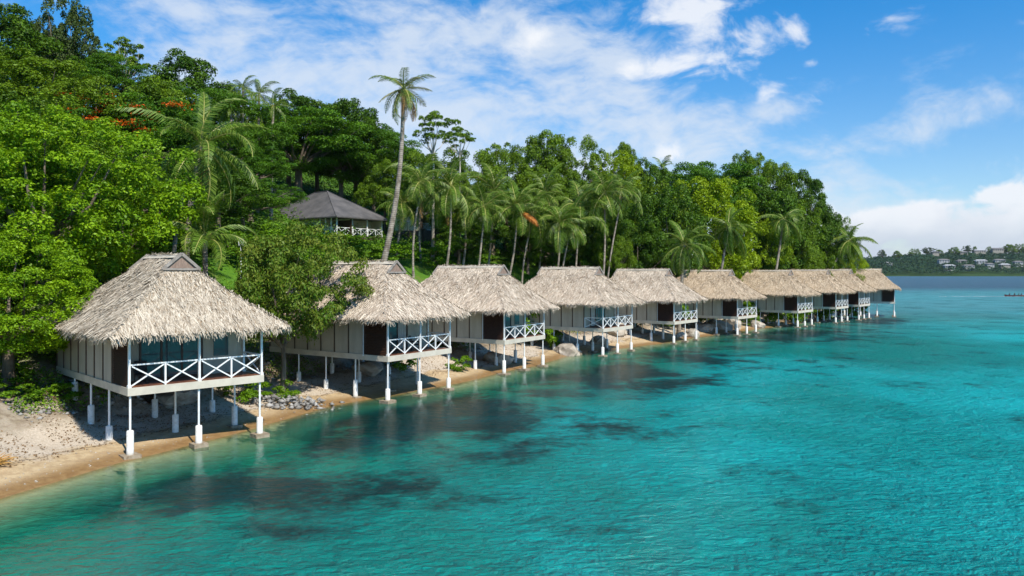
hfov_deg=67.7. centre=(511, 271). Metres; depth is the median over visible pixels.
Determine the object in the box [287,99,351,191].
broadleaf tree
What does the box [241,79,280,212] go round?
coconut palm
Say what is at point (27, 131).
broadleaf tree
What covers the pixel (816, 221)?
broadleaf tree
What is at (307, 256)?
shrub
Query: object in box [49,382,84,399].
shrub
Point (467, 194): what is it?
slim palm
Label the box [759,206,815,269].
broadleaf tree
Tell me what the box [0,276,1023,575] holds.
water
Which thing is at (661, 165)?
coconut palm
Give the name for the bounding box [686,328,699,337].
boulder
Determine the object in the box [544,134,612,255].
broadleaf tree
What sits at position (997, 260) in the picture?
house
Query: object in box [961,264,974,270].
house
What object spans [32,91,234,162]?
flame tree
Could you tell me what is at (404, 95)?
coconut palm
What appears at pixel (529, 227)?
slim palm
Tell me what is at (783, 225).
coconut palm
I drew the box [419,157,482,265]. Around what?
slim palm
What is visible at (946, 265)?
house
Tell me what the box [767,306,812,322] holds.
shrub
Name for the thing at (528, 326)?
shrub
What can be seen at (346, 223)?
door
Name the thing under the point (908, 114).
sky
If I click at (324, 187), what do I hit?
undergrowth
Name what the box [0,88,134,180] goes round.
broadleaf tree
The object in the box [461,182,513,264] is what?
slim palm
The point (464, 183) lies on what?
broadleaf tree
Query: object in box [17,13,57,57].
casuarina tree
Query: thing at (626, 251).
broadleaf tree
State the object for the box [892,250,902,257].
broadleaf tree
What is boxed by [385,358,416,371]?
shrub
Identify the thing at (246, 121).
broadleaf tree
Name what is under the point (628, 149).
broadleaf tree
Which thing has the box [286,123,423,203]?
spreading tree
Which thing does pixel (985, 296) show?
foam
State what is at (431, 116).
open crowned tree
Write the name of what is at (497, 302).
thatched bungalow
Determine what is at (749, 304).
shrub
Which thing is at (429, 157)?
slim palm
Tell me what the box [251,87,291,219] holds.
coconut palm
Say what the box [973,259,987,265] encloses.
house
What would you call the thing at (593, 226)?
broadleaf tree
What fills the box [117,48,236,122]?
broadleaf tree
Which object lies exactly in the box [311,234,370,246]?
shrub
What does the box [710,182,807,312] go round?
broadleaf tree
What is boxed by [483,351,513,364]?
boulder
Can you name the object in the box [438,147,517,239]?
broadleaf tree
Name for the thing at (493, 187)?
slim palm
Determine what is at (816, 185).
broadleaf tree
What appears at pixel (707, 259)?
broadleaf tree
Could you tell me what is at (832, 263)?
broadleaf tree
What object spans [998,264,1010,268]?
house
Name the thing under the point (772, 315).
shrub
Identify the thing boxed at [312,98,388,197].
broadleaf tree
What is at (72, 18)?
casuarina tree
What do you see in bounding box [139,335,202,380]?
sliding door
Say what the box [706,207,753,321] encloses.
coconut palm
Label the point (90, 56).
spreading tree
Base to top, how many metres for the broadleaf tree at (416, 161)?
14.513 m
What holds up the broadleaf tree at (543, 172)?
on the ground at (68, 471)
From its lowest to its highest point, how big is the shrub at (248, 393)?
2.912 m
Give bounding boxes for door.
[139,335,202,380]
[338,220,351,234]
[389,320,407,350]
[505,313,510,335]
[590,306,604,326]
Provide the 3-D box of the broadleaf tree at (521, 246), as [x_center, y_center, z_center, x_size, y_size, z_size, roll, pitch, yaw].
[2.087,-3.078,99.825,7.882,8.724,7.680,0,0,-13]
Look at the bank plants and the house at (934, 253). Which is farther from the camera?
the house at (934, 253)
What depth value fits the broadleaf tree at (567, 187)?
109.24 m
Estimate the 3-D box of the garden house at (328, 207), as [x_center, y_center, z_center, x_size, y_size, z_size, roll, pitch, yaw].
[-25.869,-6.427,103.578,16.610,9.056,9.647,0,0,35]
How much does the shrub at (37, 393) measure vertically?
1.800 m
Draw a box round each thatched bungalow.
[35,252,291,459]
[266,259,472,403]
[421,264,559,377]
[524,266,646,356]
[609,267,707,345]
[677,269,766,335]
[740,269,820,327]
[783,269,856,323]
[808,269,877,320]
[843,268,901,316]
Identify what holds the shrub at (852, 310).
on the ground at (68, 471)
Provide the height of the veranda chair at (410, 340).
0.975 m
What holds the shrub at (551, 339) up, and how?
on the ground at (68, 471)
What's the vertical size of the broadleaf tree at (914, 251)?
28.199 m
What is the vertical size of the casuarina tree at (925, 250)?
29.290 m
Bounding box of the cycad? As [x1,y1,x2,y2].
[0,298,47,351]
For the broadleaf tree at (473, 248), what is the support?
on the ground at (68, 471)
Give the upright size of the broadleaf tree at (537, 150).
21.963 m
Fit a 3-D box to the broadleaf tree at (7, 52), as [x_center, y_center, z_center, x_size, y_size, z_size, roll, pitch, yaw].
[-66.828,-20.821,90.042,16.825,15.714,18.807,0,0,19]
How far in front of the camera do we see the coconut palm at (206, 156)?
55.64 m
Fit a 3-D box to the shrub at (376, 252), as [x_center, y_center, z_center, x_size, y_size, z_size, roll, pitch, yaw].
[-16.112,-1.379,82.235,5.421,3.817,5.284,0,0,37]
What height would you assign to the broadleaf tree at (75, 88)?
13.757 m
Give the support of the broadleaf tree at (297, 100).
on the ground at (68, 471)
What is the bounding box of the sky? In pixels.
[0,0,1023,258]
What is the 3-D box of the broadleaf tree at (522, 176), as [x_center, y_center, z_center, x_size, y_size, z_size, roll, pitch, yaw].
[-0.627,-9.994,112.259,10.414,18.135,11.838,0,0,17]
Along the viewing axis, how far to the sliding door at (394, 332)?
51.33 m
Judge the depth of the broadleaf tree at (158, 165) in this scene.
64.25 m
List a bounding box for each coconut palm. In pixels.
[114,92,268,256]
[144,149,223,253]
[157,190,257,274]
[213,89,246,153]
[224,75,256,202]
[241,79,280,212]
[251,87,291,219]
[368,67,435,260]
[648,155,671,227]
[661,220,716,333]
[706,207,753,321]
[758,208,804,322]
[819,223,877,310]
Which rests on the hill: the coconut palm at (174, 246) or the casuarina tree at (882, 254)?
the casuarina tree at (882, 254)
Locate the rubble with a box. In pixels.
[209,392,344,415]
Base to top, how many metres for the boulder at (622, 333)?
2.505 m
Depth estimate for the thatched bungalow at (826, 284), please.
123.95 m
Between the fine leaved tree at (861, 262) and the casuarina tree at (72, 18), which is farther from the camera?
the fine leaved tree at (861, 262)
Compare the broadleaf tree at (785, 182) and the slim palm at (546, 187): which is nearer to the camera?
the slim palm at (546, 187)
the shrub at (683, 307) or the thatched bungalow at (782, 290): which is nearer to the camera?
the shrub at (683, 307)
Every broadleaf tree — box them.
[0,3,84,115]
[0,42,25,83]
[0,48,109,143]
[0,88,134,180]
[0,101,209,308]
[0,119,71,221]
[0,228,101,386]
[25,76,143,152]
[64,154,180,281]
[77,158,221,217]
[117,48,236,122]
[118,75,198,175]
[161,160,278,229]
[194,86,265,164]
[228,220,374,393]
[247,88,320,186]
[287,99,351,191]
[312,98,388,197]
[343,126,408,212]
[352,158,402,233]
[374,177,416,221]
[396,149,441,242]
[425,175,479,256]
[432,221,495,263]
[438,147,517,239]
[466,182,528,254]
[474,142,535,251]
[498,218,556,274]
[510,129,582,241]
[511,168,575,265]
[520,212,592,266]
[542,179,615,265]
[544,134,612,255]
[569,174,631,250]
[570,230,625,276]
[592,220,637,274]
[603,202,672,277]
[610,142,644,180]
[615,174,684,268]
[624,157,672,228]
[633,184,711,277]
[665,215,709,275]
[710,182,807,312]
[710,234,744,275]
[719,150,774,220]
[735,226,789,269]
[756,159,808,231]
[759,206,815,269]
[779,169,836,255]
[787,228,833,276]
[789,195,825,246]
[807,206,847,268]
[817,240,842,268]
[828,216,859,315]
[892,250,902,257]
[907,249,919,255]
[948,247,959,253]
[1003,244,1017,252]
[1014,244,1023,253]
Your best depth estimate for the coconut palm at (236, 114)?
91.99 m
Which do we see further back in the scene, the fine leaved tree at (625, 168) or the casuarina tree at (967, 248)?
the casuarina tree at (967, 248)
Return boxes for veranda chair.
[134,360,147,382]
[408,335,418,350]
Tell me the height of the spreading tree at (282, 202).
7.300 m
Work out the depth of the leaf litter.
40.34 m
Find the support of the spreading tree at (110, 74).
on the ground at (68, 471)
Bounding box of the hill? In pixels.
[870,257,1023,275]
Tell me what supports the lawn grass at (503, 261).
on the ground at (68, 471)
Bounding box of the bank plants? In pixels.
[0,323,632,415]
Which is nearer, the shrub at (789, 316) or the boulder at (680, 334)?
the boulder at (680, 334)
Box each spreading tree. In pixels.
[49,39,119,84]
[71,52,164,95]
[130,86,297,156]
[211,176,309,230]
[217,138,297,222]
[240,105,388,192]
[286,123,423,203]
[666,161,766,229]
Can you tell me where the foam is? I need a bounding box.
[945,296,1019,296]
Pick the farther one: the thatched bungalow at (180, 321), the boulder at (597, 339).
the boulder at (597, 339)
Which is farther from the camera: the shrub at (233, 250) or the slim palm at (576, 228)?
the slim palm at (576, 228)
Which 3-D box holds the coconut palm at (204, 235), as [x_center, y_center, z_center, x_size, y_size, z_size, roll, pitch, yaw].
[-20.576,0.619,50.350,6.698,12.279,7.105,0,0,0]
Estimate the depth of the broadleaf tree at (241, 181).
75.24 m
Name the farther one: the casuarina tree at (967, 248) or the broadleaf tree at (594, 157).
the casuarina tree at (967, 248)
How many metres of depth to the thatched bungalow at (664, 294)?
89.36 m
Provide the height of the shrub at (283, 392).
2.128 m
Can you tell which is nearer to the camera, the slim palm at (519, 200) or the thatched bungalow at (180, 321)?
the thatched bungalow at (180, 321)
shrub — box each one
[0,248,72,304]
[0,377,52,399]
[1,362,36,381]
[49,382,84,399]
[168,220,216,249]
[207,230,286,258]
[216,383,258,401]
[248,222,299,242]
[257,379,300,399]
[275,243,338,266]
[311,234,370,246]
[345,241,388,260]
[369,242,416,260]
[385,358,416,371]
[415,241,454,267]
[444,355,471,371]
[526,312,563,347]
[526,317,531,333]
[660,303,693,326]
[738,313,760,324]
[740,300,760,321]
[757,312,783,323]
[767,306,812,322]
[803,308,838,320]
[840,306,867,315]
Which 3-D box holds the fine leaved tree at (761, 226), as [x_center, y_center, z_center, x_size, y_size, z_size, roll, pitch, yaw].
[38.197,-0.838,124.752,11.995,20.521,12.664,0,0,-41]
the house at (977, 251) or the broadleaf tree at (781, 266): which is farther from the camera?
the house at (977, 251)
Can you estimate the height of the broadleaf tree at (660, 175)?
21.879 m
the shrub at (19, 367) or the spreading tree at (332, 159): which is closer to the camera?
the shrub at (19, 367)
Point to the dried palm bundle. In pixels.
(2, 460)
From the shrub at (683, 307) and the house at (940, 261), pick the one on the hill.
the house at (940, 261)
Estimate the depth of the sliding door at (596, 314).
76.92 m
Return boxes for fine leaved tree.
[589,149,642,230]
[664,175,761,281]
[711,206,793,275]
[838,249,869,311]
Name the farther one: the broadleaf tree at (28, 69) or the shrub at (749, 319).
the shrub at (749, 319)
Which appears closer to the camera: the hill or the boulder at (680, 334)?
the boulder at (680, 334)
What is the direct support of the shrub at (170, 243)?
on the ground at (68, 471)
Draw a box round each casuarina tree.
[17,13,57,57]
[22,0,100,84]
[877,250,886,256]
[920,247,935,254]
[961,245,973,251]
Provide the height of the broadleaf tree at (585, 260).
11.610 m
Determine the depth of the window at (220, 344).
38.55 m
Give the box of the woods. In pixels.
[835,252,1023,274]
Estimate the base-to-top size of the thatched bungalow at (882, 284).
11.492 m
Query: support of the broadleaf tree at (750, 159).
on the ground at (68, 471)
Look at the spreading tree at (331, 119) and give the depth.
108.44 m
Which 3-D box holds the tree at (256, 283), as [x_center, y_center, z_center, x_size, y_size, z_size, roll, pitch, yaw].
[-14.085,3.541,48.756,9.739,13.731,10.567,0,0,33]
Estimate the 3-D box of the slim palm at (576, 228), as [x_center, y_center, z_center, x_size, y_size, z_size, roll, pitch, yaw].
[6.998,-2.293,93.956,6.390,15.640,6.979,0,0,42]
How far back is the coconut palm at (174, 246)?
59.85 m
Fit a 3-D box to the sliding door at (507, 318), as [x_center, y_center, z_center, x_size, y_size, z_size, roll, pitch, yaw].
[-0.896,4.369,64.102,0.047,2.138,3.000,0,0,33]
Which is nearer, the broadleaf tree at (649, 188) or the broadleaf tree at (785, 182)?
the broadleaf tree at (649, 188)
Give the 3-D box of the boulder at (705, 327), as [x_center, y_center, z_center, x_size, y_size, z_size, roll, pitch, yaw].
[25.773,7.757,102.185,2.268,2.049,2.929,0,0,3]
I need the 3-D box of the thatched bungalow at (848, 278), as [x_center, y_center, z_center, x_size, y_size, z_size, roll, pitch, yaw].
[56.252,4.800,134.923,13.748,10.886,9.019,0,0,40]
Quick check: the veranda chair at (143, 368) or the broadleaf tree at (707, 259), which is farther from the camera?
the broadleaf tree at (707, 259)
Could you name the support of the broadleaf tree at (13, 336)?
on the ground at (68, 471)
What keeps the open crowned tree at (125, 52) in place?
on the ground at (68, 471)
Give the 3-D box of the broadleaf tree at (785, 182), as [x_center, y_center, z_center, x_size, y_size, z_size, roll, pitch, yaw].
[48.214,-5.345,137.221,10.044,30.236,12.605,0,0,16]
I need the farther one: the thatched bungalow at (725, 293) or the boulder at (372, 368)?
the thatched bungalow at (725, 293)
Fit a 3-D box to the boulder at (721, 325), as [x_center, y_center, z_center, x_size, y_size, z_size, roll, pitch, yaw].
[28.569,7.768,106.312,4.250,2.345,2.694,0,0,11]
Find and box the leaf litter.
[0,314,784,466]
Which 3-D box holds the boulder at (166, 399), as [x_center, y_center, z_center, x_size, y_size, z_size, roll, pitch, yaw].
[-18.977,7.194,43.035,2.431,1.460,2.536,0,0,38]
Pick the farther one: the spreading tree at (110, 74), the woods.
the woods
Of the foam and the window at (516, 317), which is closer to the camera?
the window at (516, 317)
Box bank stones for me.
[0,321,702,421]
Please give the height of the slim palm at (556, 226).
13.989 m
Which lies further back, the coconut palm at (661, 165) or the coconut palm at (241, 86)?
the coconut palm at (661, 165)
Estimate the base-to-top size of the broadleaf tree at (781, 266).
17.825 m
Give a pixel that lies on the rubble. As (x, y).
(271, 400)
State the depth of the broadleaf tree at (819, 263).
132.04 m
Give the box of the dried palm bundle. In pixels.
[0,451,15,466]
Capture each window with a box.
[214,335,227,355]
[514,313,518,324]
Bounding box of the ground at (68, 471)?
[0,153,843,514]
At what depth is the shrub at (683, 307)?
99.64 m
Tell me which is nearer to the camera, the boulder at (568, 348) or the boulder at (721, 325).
the boulder at (568, 348)
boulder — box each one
[156,389,200,408]
[351,361,383,376]
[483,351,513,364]
[552,341,581,356]
[589,335,609,344]
[605,322,627,336]
[675,332,687,336]
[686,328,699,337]
[695,322,713,331]
[705,319,732,330]
[723,319,741,329]
[749,320,765,328]
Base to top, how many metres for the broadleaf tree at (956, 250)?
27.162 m
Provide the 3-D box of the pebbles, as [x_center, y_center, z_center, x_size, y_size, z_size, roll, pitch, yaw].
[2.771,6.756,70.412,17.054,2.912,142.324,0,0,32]
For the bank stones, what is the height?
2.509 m
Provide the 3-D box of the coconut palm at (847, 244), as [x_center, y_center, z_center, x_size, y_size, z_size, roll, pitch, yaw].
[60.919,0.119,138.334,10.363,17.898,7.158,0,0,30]
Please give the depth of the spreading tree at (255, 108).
91.89 m
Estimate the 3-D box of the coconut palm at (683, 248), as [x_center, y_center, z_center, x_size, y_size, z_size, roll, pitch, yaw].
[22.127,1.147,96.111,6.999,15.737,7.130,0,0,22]
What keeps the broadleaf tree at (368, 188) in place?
on the ground at (68, 471)
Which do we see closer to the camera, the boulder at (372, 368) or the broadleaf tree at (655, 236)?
the boulder at (372, 368)
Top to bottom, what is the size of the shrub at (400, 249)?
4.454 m
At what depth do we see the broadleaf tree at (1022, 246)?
1687.36 m
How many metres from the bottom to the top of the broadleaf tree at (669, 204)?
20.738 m
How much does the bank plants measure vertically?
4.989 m
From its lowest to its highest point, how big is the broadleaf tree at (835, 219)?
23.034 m
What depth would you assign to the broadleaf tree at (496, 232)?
105.39 m
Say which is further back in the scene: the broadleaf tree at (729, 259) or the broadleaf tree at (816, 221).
the broadleaf tree at (816, 221)
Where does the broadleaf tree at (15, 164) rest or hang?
on the ground at (68, 471)
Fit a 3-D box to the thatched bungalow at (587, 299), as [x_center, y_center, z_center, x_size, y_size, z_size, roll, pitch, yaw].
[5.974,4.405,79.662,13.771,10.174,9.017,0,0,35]
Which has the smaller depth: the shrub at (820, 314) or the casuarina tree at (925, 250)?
the shrub at (820, 314)
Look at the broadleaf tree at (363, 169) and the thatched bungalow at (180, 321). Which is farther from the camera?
the broadleaf tree at (363, 169)
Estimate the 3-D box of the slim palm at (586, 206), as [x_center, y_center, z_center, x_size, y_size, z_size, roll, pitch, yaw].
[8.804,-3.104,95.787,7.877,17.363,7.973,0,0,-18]
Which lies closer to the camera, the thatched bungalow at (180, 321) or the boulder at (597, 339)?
the thatched bungalow at (180, 321)
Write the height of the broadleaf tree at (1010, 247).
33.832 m
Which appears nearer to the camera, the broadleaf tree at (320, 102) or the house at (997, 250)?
the broadleaf tree at (320, 102)
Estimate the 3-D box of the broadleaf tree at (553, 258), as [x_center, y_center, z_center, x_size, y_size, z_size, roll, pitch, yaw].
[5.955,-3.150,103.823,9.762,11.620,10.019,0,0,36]
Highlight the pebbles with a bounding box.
[3,321,788,488]
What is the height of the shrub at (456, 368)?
2.291 m
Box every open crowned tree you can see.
[85,35,151,79]
[412,110,465,256]
[442,126,475,253]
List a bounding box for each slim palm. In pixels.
[375,187,431,255]
[383,153,457,258]
[402,161,451,277]
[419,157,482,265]
[435,183,493,265]
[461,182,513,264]
[462,162,518,264]
[491,181,540,275]
[509,192,569,283]
[526,163,564,270]
[530,205,584,266]
[545,190,603,266]
[550,180,616,265]
[573,170,633,274]
[607,170,642,277]
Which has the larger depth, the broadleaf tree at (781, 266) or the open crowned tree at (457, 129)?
the broadleaf tree at (781, 266)
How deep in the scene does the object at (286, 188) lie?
113.55 m
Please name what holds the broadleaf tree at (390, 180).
on the ground at (68, 471)
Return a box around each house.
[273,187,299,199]
[277,191,389,239]
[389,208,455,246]
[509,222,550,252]
[931,251,938,255]
[937,259,949,264]
[942,264,955,270]
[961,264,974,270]
[972,249,985,255]
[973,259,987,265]
[985,263,993,268]
[990,248,1003,256]
[993,259,1005,263]
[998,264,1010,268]
[1012,261,1022,266]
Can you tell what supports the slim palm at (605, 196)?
on the ground at (68, 471)
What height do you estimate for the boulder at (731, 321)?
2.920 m
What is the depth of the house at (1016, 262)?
1535.00 m
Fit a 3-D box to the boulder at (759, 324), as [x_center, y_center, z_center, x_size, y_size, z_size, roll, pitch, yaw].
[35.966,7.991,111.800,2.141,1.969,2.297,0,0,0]
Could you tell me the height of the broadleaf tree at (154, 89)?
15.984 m
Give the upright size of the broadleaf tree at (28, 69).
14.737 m
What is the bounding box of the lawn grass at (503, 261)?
[3,237,589,354]
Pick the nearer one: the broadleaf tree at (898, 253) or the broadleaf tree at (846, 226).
the broadleaf tree at (846, 226)
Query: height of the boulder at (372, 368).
1.366 m
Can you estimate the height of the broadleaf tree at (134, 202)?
11.546 m
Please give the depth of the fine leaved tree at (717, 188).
114.17 m
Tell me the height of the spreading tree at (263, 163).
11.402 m
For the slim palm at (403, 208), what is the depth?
89.45 m
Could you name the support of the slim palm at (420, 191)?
on the ground at (68, 471)
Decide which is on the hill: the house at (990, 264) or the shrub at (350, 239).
the house at (990, 264)
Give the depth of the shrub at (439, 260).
91.20 m
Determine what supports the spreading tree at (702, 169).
on the ground at (68, 471)
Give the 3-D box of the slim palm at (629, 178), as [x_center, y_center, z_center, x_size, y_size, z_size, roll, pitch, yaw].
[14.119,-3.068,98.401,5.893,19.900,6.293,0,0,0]
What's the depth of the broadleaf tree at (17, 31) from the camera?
95.33 m
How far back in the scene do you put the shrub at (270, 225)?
74.28 m
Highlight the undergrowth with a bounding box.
[1,153,606,310]

